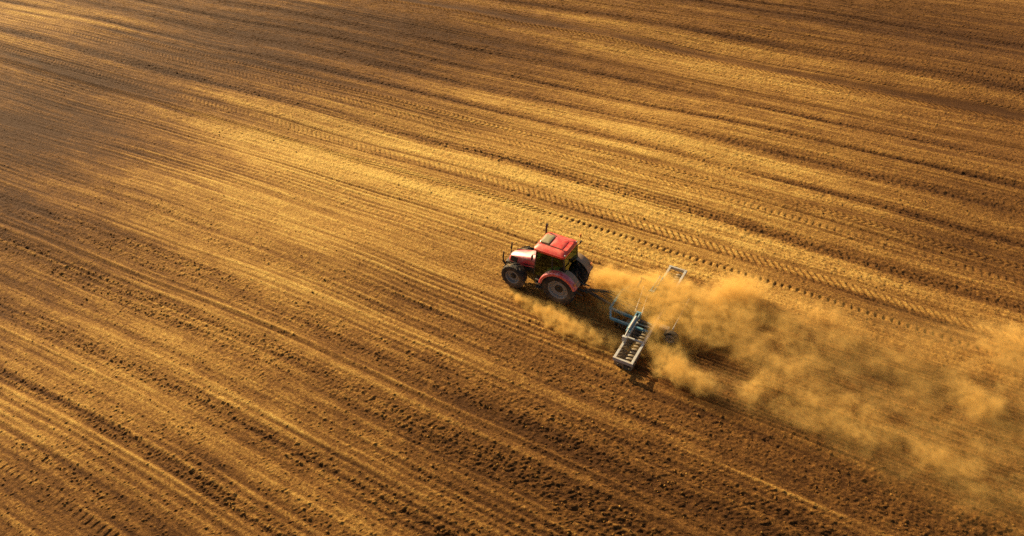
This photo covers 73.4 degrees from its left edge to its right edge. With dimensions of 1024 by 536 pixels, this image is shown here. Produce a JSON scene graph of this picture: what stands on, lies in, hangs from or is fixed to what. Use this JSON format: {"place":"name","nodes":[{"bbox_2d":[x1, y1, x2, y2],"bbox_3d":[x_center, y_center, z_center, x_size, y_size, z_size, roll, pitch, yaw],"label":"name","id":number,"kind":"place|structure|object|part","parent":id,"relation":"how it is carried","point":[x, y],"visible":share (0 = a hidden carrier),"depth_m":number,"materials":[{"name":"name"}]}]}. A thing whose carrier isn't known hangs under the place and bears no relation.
{"place":"outdoors","nodes":[
{"label":"outdoors","id":0,"kind":"place"},
{"bbox_2d":[0,0,1023,535],"bbox_3d":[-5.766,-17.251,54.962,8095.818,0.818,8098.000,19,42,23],"label":"field","id":1,"kind":"structure","parent":0,"point":[828,194],"depth_m":33.47,"materials":[{"name":"soil"}]},
{"bbox_2d":[2,84,1022,535],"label":"soil clods","id":2,"kind":"object","parent":1,"relation":"on","point":[472,432],"visible":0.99,"depth_m":25.29,"materials":[{"name":"brown soil"}]},
{"bbox_2d":[501,223,592,304],"bbox_3d":[1.588,-0.349,31.286,4.246,3.035,1.980,19,42,23],"label":"tractor","id":3,"kind":"object","parent":1,"relation":"on","point":[560,266],"visible":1,"depth_m":30.80,"materials":[{"name":"metal"}]},
{"bbox_3d":[1.370,-0.125,30.598,0.840,1.380,0.085,19,42,23],"label":"door window","id":4,"kind":"part","parent":3,"relation":"part of","materials":[{"name":"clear glass"}]},
{"bbox_3d":[2.059,-0.069,30.175,0.560,0.940,0.042,19,42,22],"label":"side window","id":5,"kind":"part","parent":3,"relation":"part of","materials":[{"name":"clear glass"}]},
{"bbox_3d":[2.641,-0.319,30.552,0.132,1.021,1.260,19,42,23],"label":"rear window","id":6,"kind":"part","parent":3,"relation":"part of","materials":[{"name":"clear glass"}]},
{"bbox_2d":[584,265,695,370],"bbox_3d":[6.141,1.945,30.023,5.889,1.085,5.029,-14,41,-17],"label":"disc harrow","id":7,"kind":"object","parent":1,"relation":"on","point":[643,324],"visible":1,"depth_m":30.01,"materials":[{"name":"grey paint"}]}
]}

